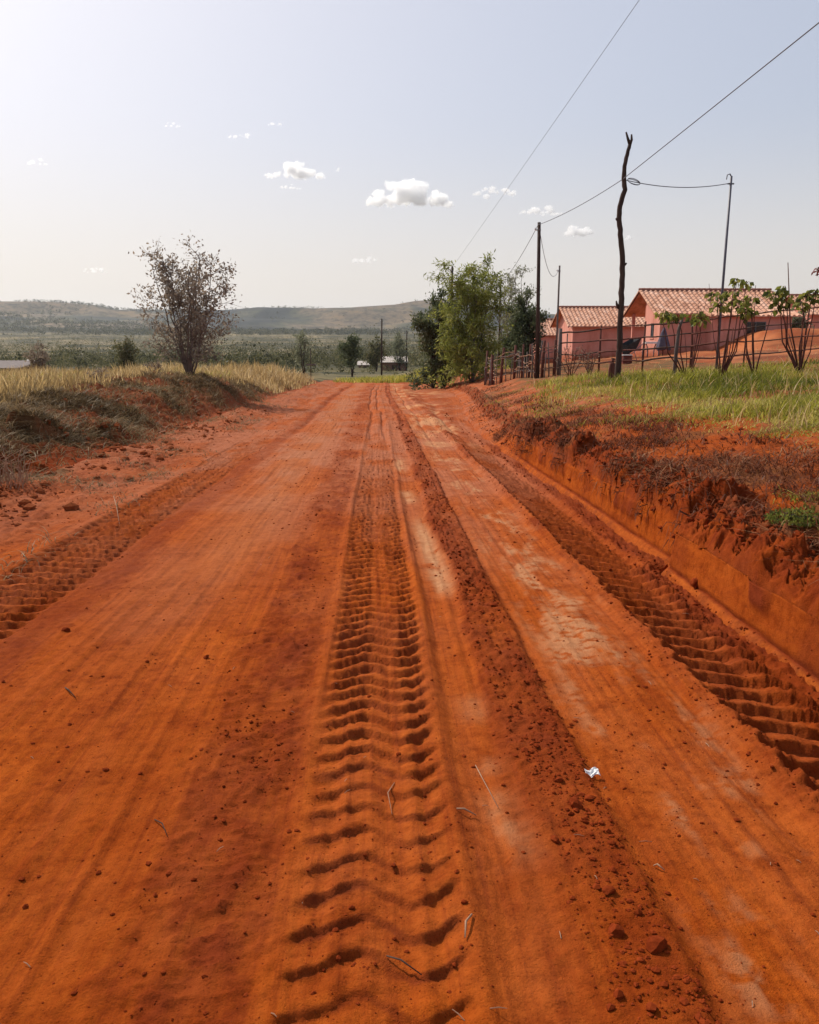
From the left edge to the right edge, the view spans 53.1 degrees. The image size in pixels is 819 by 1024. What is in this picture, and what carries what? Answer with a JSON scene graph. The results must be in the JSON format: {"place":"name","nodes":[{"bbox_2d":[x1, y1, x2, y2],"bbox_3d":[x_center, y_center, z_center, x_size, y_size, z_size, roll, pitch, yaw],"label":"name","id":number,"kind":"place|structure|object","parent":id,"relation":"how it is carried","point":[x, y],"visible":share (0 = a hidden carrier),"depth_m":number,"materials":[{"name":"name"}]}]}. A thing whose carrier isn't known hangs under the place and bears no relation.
{"place":"outdoors","nodes":[
{"label":"outdoors","id":0,"kind":"place"},
{"bbox_2d":[0,368,324,483],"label":"verge terrain","id":1,"kind":"structure","parent":0,"point":[27,419],"depth_m":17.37,"materials":[{"name":"brown plant"}]},
{"bbox_2d":[0,445,52,489],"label":"straw clump","id":2,"kind":"object","parent":1,"relation":"on","point":[18,481],"visible":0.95,"depth_m":9.29,"materials":[{"name":"brown plant"}]},
{"bbox_2d":[87,365,109,380],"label":"dry shrub","id":3,"kind":"object","parent":1,"relation":"on","point":[98,371],"visible":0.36,"depth_m":23.31,"materials":[{"name":"brown plant"}]},
{"bbox_2d":[143,358,163,371],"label":"dry shrub","id":4,"kind":"object","parent":1,"relation":"on","point":[156,366],"visible":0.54,"depth_m":26.22,"materials":[{"name":"brown plant"}]},
{"bbox_2d":[0,358,315,408],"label":"dry grass","id":5,"kind":"structure","parent":1,"relation":"on","point":[251,374],"depth_m":35.15,"materials":[{"name":"beige plant"}]},
{"bbox_2d":[127,231,243,375],"bbox_3d":[-7.828,-7.214,28.847,4.192,5.286,3.864,0,12,-2],"label":"bare tree","id":6,"kind":"object","parent":1,"relation":"on","point":[177,295],"visible":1,"depth_m":28.57,"materials":[{"name":"grey plant"}]},
{"bbox_2d":[306,348,315,373],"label":"marker post","id":7,"kind":"object","parent":1,"relation":"on","point":[310,364],"visible":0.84,"depth_m":60.76,"materials":[{"name":"brown wood"}]},
{"bbox_2d":[0,380,818,1023],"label":"dirt road","id":8,"kind":"structure","parent":0,"point":[396,628],"depth_m":3.23,"materials":[{"name":"red soil"}]},
{"bbox_2d":[61,627,69,631],"bbox_3d":[-1.956,0.674,4.664,0.053,0.038,0.037,5,13,21],"label":"soil clod","id":9,"kind":"object","parent":8,"relation":"on","point":[65,629],"visible":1,"depth_m":4.65,"materials":[{"name":"orange soil"}]},
{"bbox_2d":[0,378,270,526],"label":"verge crumbs","id":10,"kind":"object","parent":8,"relation":"on","point":[28,506],"visible":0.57,"depth_m":12.72,"materials":[{"name":"brown soil"}]},
{"bbox_2d":[0,400,288,594],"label":"dead stalks","id":11,"kind":"object","parent":8,"relation":"on","point":[57,480],"visible":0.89,"depth_m":10.47,"materials":[{"name":"brown plant"}]},
{"bbox_2d":[386,955,421,974],"bbox_3d":[-0.015,1.122,2.037,0.108,0.017,0.006,9,15,35],"label":"twig","id":12,"kind":"object","parent":8,"relation":"on","point":[403,962],"visible":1,"depth_m":2.04,"materials":[{"name":"brown wood"}]},
{"bbox_2d":[0,409,818,1023],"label":"soil crumbs","id":13,"kind":"object","parent":8,"relation":"on","point":[652,1007],"visible":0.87,"depth_m":2.83,"materials":[{"name":"brown soil"}]},
{"bbox_2d":[24,509,818,1020],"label":"straw bits","id":14,"kind":"object","parent":8,"relation":"on","point":[486,805],"visible":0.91,"depth_m":2.43,"materials":[{"name":"beige plant"}]},
{"bbox_2d":[464,913,472,937],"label":"twig","id":15,"kind":"object","parent":8,"relation":"on","point":[469,916],"visible":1,"depth_m":2.16,"materials":[{"name":"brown wood"}]},
{"bbox_2d":[475,765,498,807],"bbox_3d":[0.276,0.994,2.979,0.010,0.028,0.332,-2,12,-9],"label":"twig","id":16,"kind":"object","parent":8,"relation":"on","point":[485,784],"visible":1,"depth_m":2.97,"materials":[{"name":"brown wood"}]},
{"bbox_2d":[489,602,497,606],"bbox_3d":[0.524,0.579,5.107,0.054,0.031,0.062,0,12,-1],"label":"soil clod","id":17,"kind":"object","parent":8,"relation":"on","point":[492,604],"visible":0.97,"depth_m":5.09,"materials":[{"name":"orange soil"}]},
{"bbox_2d":[554,776,563,782],"bbox_3d":[0.542,0.972,2.967,0.040,0.024,0.026,-8,14,-31],"label":"soil clod","id":18,"kind":"object","parent":8,"relation":"on","point":[558,779],"visible":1,"depth_m":2.96,"materials":[{"name":"orange soil"}]},
{"bbox_2d":[569,797,583,809],"bbox_3d":[0.569,1.002,2.791,0.042,0.048,0.048,-1,12,-4],"label":"soil clod","id":19,"kind":"object","parent":8,"relation":"on","point":[574,802],"visible":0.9,"depth_m":2.78,"materials":[{"name":"orange soil"}]},
{"bbox_2d":[584,767,599,777],"bbox_3d":[0.682,0.971,3.056,0.053,0.012,0.043,-2,41,-9],"label":"paper scrap","id":20,"kind":"object","parent":8,"relation":"on","point":[592,772],"visible":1,"depth_m":3.06,"materials":[{"name":"white paper"}]},
{"bbox_2d":[602,885,615,894],"bbox_3d":[0.565,1.076,2.330,0.042,0.017,0.029,-7,14,-29],"label":"soil clod","id":21,"kind":"object","parent":8,"relation":"on","point":[607,889],"visible":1,"depth_m":2.32,"materials":[{"name":"orange soil"}]},
{"bbox_2d":[608,923,623,937],"bbox_3d":[0.546,1.114,2.179,0.041,0.044,0.053,-2,12,-9],"label":"soil clod","id":22,"kind":"object","parent":8,"relation":"on","point":[616,930],"visible":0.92,"depth_m":2.16,"materials":[{"name":"orange soil"}]},
{"bbox_2d":[646,935,667,953],"bbox_3d":[0.638,1.122,2.120,0.062,0.042,0.042,-4,13,-20],"label":"soil clod","id":23,"kind":"object","parent":8,"relation":"on","point":[656,944],"visible":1,"depth_m":2.11,"materials":[{"name":"orange soil"}]},
{"bbox_2d":[0,299,818,569],"bbox_3d":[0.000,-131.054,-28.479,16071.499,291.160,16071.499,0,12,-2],"label":"terrain","id":24,"kind":"structure","parent":0,"point":[391,316],"depth_m":1798.62,"materials":[{"name":"green plant"}]},
{"bbox_2d":[0,360,38,371],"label":"shed","id":25,"kind":"structure","parent":24,"relation":"on","point":[5,364],"depth_m":74.76,"materials":[{"name":"white metal"}]},
{"bbox_2d":[22,340,50,369],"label":"brown bush","id":26,"kind":"object","parent":24,"relation":"on","point":[42,358],"visible":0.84,"depth_m":59.54,"materials":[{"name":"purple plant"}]},
{"bbox_2d":[111,335,138,369],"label":"valley tree","id":27,"kind":"object","parent":24,"relation":"on","point":[125,354],"visible":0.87,"depth_m":82.11,"materials":[{"name":"green plant"}]},
{"bbox_2d":[1,366,288,381],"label":"green tufts","id":28,"kind":"object","parent":24,"relation":"on","point":[153,369],"visible":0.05,"depth_m":35.17,"materials":[{"name":"green plant"}]},
{"bbox_2d":[0,299,510,334],"bbox_3d":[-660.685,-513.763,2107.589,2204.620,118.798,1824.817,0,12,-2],"label":"hill woods","id":29,"kind":"object","parent":24,"relation":"on","point":[143,330],"visible":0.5,"depth_m":1707.17,"materials":[{"name":"green plant"}]},
{"bbox_2d":[0,316,527,375],"bbox_3d":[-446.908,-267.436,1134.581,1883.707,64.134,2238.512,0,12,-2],"label":"valley scrub","id":30,"kind":"object","parent":24,"relation":"on","point":[73,358],"visible":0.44,"depth_m":224.02,"materials":[{"name":"green plant"}]},
{"bbox_2d":[291,330,312,373],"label":"thin tree","id":31,"kind":"object","parent":24,"relation":"on","point":[301,340],"visible":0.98,"depth_m":77.98,"materials":[{"name":"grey plant"}]},
{"bbox_2d":[337,332,363,376],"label":"round tree","id":32,"kind":"object","parent":24,"relation":"on","point":[350,352],"visible":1,"depth_m":92.70,"materials":[{"name":"green plant"}]},
{"bbox_2d":[357,361,368,367],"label":"shed","id":33,"kind":"structure","parent":24,"relation":"on","point":[359,363],"depth_m":172.25,"materials":[{"name":"white"}]},
{"bbox_2d":[362,333,389,371],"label":"grey tree","id":34,"kind":"object","parent":24,"relation":"on","point":[374,358],"visible":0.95,"depth_m":136.98,"materials":[{"name":"green plant"}]},
{"bbox_2d":[380,319,381,374],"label":"utility pole","id":35,"kind":"object","parent":24,"relation":"on","point":[381,346],"visible":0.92,"depth_m":105.72,"materials":[{"name":"brown wood"}]},
{"bbox_2d":[380,356,407,370],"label":"shed","id":36,"kind":"structure","parent":24,"relation":"on","point":[391,363],"depth_m":147.82,"materials":[{"name":"white metal"}]},
{"bbox_2d":[387,332,413,370],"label":"tall thin tree","id":37,"kind":"object","parent":24,"relation":"on","point":[398,342],"visible":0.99,"depth_m":146.71,"materials":[{"name":"green plant"}]},
{"bbox_2d":[333,360,509,383],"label":"roadside grass","id":38,"kind":"structure","parent":24,"relation":"on","point":[389,378],"depth_m":66.65,"materials":[{"name":"green plant"}]},
{"bbox_2d":[531,318,555,363],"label":"tiled house","id":39,"kind":"structure","parent":24,"relation":"on","point":[551,332],"depth_m":85.03,"materials":[{"name":"paint"}]},
{"bbox_2d":[550,306,644,361],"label":"tiled house","id":40,"kind":"structure","parent":24,"relation":"on","point":[578,318],"depth_m":68.38,"materials":[{"name":"paint"}]},
{"bbox_2d":[642,342,658,356],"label":"washing stand","id":41,"kind":"object","parent":24,"relation":"on","point":[646,343],"visible":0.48,"depth_m":52.15,"materials":[{"name":"grey metal"}]},
{"bbox_2d":[656,327,670,355],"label":"draped cloth","id":42,"kind":"object","parent":24,"relation":"on","point":[661,342],"visible":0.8,"depth_m":49.91,"materials":[{"name":"blue fabric"}]},
{"bbox_2d":[540,328,816,370],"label":"yard weeds","id":43,"kind":"object","parent":24,"relation":"on","point":[706,356],"visible":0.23,"depth_m":39.74,"materials":[{"name":"green plant"}]},
{"bbox_2d":[623,288,802,356],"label":"tiled house","id":44,"kind":"structure","parent":24,"relation":"on","point":[647,303],"depth_m":53.74,"materials":[{"name":"paint"}]},
{"bbox_2d":[651,323,653,335],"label":"window","id":45,"kind":"structure","parent":44,"relation":"in","point":[652,326],"depth_m":54.88,"materials":[{"name":"grey glass"}]},
{"bbox_2d":[747,322,765,333],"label":"window","id":46,"kind":"structure","parent":44,"relation":"in","point":[749,330],"depth_m":52.59,"materials":[{"name":"grey glass"}]},
{"bbox_2d":[785,294,818,328],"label":"tiled house","id":47,"kind":"structure","parent":24,"relation":"on","point":[815,314],"depth_m":65.76,"materials":[{"name":"paint"}]},
{"bbox_2d":[791,311,813,328],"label":"yard tree","id":48,"kind":"object","parent":24,"relation":"on","point":[796,319],"visible":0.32,"depth_m":59.20,"materials":[{"name":"plant"}]},
{"bbox_2d":[0,0,818,313],"label":"sky","id":49,"kind":"structure","parent":0,"point":[330,151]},
{"bbox_2d":[436,360,818,691],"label":"cut bank terrain","id":50,"kind":"structure","parent":0,"point":[772,602],"depth_m":6.98,"materials":[{"name":"red soil"}]},
{"bbox_2d":[402,283,468,389],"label":"dark tree","id":51,"kind":"object","parent":50,"relation":"on","point":[429,333],"visible":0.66,"depth_m":48.40,"materials":[{"name":"green plant"}]},
{"bbox_2d":[423,249,516,388],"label":"bamboo clump","id":52,"kind":"object","parent":50,"relation":"on","point":[474,296],"visible":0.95,"depth_m":44.91,"materials":[{"name":"green plant"}]},
{"bbox_2d":[498,286,501,363],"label":"utility pole","id":53,"kind":"object","parent":50,"relation":"on","point":[499,325],"visible":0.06,"depth_m":56.83,"materials":[{"name":"brown wood"}]},
{"bbox_2d":[483,262,541,368],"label":"slender tree","id":54,"kind":"object","parent":50,"relation":"on","point":[514,288],"visible":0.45,"depth_m":50.37,"materials":[{"name":"green plant"}]},
{"bbox_2d":[484,340,558,385],"bbox_3d":[4.713,-6.346,36.020,0.996,2.465,7.811,-3,13,-15],"label":"stick fence","id":55,"kind":"object","parent":50,"relation":"on","point":[491,379],"visible":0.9,"depth_m":35.06,"materials":[{"name":"red wood"}]},
{"bbox_2d":[496,283,552,369],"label":"dark bush","id":56,"kind":"object","parent":50,"relation":"on","point":[523,330],"visible":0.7,"depth_m":47.63,"materials":[{"name":"green plant"}]},
{"bbox_2d":[535,222,540,378],"bbox_3d":[5.016,-8.114,32.234,0.375,6.250,0.173,0,12,-2],"label":"utility pole","id":57,"kind":"object","parent":50,"relation":"on","point":[538,229],"visible":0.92,"depth_m":32.17,"materials":[{"name":"brown wood"}]},
{"bbox_2d":[538,180,620,224],"bbox_3d":[5.446,-10.142,27.203,0.021,0.181,9.024,-1,12,-6],"label":"power wire","id":58,"kind":"object","parent":57,"relation":"attached to","point":[581,204],"visible":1,"depth_m":26.16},
{"bbox_2d":[556,265,560,368],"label":"thin pole","id":59,"kind":"object","parent":50,"relation":"on","point":[558,308],"visible":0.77,"depth_m":43.99,"materials":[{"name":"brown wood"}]},
{"bbox_2d":[555,345,592,375],"bbox_3d":[6.004,-5.387,29.762,1.426,1.371,0.974,7,14,29],"label":"dry shrub","id":60,"kind":"object","parent":50,"relation":"on","point":[568,360],"visible":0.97,"depth_m":29.76,"materials":[{"name":"brown plant"}]},
{"bbox_2d":[577,351,599,374],"bbox_3d":[6.745,-5.503,30.804,0.747,1.071,0.740,5,13,23],"label":"dry shrub","id":61,"kind":"object","parent":50,"relation":"on","point":[588,368],"visible":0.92,"depth_m":30.80,"materials":[{"name":"brown plant"}]},
{"bbox_2d":[489,419,717,550],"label":"hanging roots","id":62,"kind":"object","parent":50,"relation":"hanging from","point":[523,429],"visible":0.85,"depth_m":8.75,"materials":[{"name":"brown plant"}]},
{"bbox_2d":[608,358,614,379],"bbox_3d":[6.100,-4.273,24.607,0.240,0.712,0.196,0,12,-2],"label":"cloth sack","id":63,"kind":"object","parent":50,"relation":"on","point":[611,369],"visible":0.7,"depth_m":24.53,"materials":[{"name":"fabric"}]},
{"bbox_2d":[614,132,632,376],"bbox_3d":[5.994,-6.960,23.309,0.412,7.175,0.198,0,12,-2],"label":"crooked pole","id":64,"kind":"object","parent":50,"relation":"on","point":[620,308],"visible":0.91,"depth_m":23.26,"materials":[{"name":"brown wood"}]},
{"bbox_2d":[627,178,639,184],"bbox_3d":[6.243,-9.199,22.811,0.370,0.201,0.054,0,12,-2],"label":"wire coil","id":65,"kind":"object","parent":64,"relation":"hanging from","point":[634,180],"visible":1,"depth_m":22.81,"materials":[{"name":"black metal"}]},
{"bbox_2d":[626,180,729,187],"bbox_3d":[7.873,-9.591,23.835,4.332,0.354,0.023,-7,14,-29],"label":"power wire","id":66,"kind":"object","parent":64,"relation":"attached to","point":[679,187],"visible":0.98,"depth_m":23.86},
{"bbox_2d":[623,22,818,178],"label":"power wire","id":67,"kind":"object","parent":64,"relation":"attached to","point":[730,93],"visible":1,"depth_m":15.25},
{"bbox_2d":[622,355,631,363],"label":"wooden crate","id":68,"kind":"object","parent":50,"relation":"on","point":[626,357],"visible":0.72,"depth_m":43.08,"materials":[{"name":"red wood"}]},
{"bbox_2d":[622,337,645,359],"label":"wheelbarrow","id":69,"kind":"object","parent":50,"relation":"on","point":[631,343],"visible":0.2,"depth_m":45.41,"materials":[{"name":"black paint"}]},
{"bbox_2d":[458,383,818,592],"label":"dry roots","id":70,"kind":"object","parent":50,"relation":"on","point":[744,462],"visible":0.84,"depth_m":8.03,"materials":[{"name":"plant"}]},
{"bbox_2d":[479,395,818,582],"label":"bank crumbs","id":71,"kind":"object","parent":50,"relation":"on","point":[754,528],"visible":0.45,"depth_m":6.41,"materials":[{"name":"brown soil"}]},
{"bbox_2d":[485,381,818,510],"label":"thin weeds","id":72,"kind":"object","parent":50,"relation":"on","point":[775,434],"visible":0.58,"depth_m":11.90,"materials":[{"name":"green plant"}]},
{"bbox_2d":[654,310,686,375],"bbox_3d":[7.035,-4.505,22.221,0.762,1.948,0.943,9,15,36],"label":"young plant","id":73,"kind":"object","parent":50,"relation":"on","point":[665,316],"visible":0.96,"depth_m":22.14,"materials":[{"name":"green plant"}]},
{"bbox_2d":[533,356,818,432],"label":"dry grass stalks","id":74,"kind":"object","parent":50,"relation":"on","point":[804,415],"visible":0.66,"depth_m":14.24,"materials":[{"name":"plant"}]},
{"bbox_2d":[672,318,683,375],"bbox_3d":[7.334,-4.372,22.391,0.211,1.831,0.099,0,12,-2],"label":"wooden stake","id":75,"kind":"object","parent":50,"relation":"on","point":[676,347],"visible":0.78,"depth_m":22.33,"materials":[{"name":"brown wood"}]},
{"bbox_2d":[556,304,818,374],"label":"rail fence","id":76,"kind":"object","parent":50,"relation":"on","point":[560,343],"visible":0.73,"depth_m":29.41,"materials":[{"name":"brown wood"}]},
{"bbox_2d":[690,578,697,588],"bbox_3d":[2.012,0.497,5.728,0.091,0.079,0.067,2,12,9],"label":"soil clod","id":77,"kind":"object","parent":50,"relation":"on","point":[693,582],"visible":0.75,"depth_m":5.71,"materials":[{"name":"orange soil"}]},
{"bbox_2d":[685,299,711,372],"bbox_3d":[7.663,-4.655,21.839,0.560,2.339,0.867,0,12,-2],"label":"young plant","id":78,"kind":"object","parent":50,"relation":"on","point":[696,319],"visible":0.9,"depth_m":21.79,"materials":[{"name":"green plant"}]},
{"bbox_2d":[715,174,733,368],"bbox_3d":[9.725,-7.222,25.449,0.251,6.197,0.080,0,12,-2],"label":"pipe pole","id":79,"kind":"object","parent":50,"relation":"on","point":[726,241],"visible":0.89,"depth_m":25.26,"materials":[{"name":"grey metal"}]},
{"bbox_2d":[704,278,758,374],"bbox_3d":[7.966,-4.501,20.343,1.270,2.567,0.927,0,12,-2],"label":"young plant","id":80,"kind":"object","parent":50,"relation":"on","point":[725,296],"visible":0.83,"depth_m":20.29,"materials":[{"name":"green plant"}]},
{"bbox_2d":[736,285,771,372],"bbox_3d":[8.277,-4.289,19.708,0.933,2.273,0.495,1,12,6],"label":"young plant","id":81,"kind":"object","parent":50,"relation":"on","point":[748,309],"visible":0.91,"depth_m":19.74,"materials":[{"name":"green plant"}]},
{"bbox_2d":[762,266,818,374],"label":"young plant","id":82,"kind":"object","parent":50,"relation":"on","point":[782,293],"visible":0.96,"depth_m":19.35,"materials":[{"name":"green plant"}]},
{"bbox_2d":[763,504,818,530],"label":"green weed","id":83,"kind":"object","parent":50,"relation":"on","point":[802,519],"visible":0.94,"depth_m":5.42,"materials":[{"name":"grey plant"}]},
{"bbox_2d":[811,267,818,275],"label":"tree leaves","id":84,"kind":"object","parent":50,"relation":"on","point":[817,271],"visible":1,"depth_m":18.64,"materials":[{"name":"plant"}]},
{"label":"utility pole","id":85,"kind":"object","parent":50,"relation":"on","visible":0},
{"bbox_2d":[453,1,638,265],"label":"power wire","id":86,"kind":"object","parent":85,"relation":"attached to","point":[564,107],"visible":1,"depth_m":18.60,"materials":[{"name":"grey metal"}]},
{"bbox_2d":[521,357,818,449],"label":"green grass","id":87,"kind":"structure","parent":0,"point":[719,384],"depth_m":15.71,"materials":[{"name":"green plant"}]}
]}

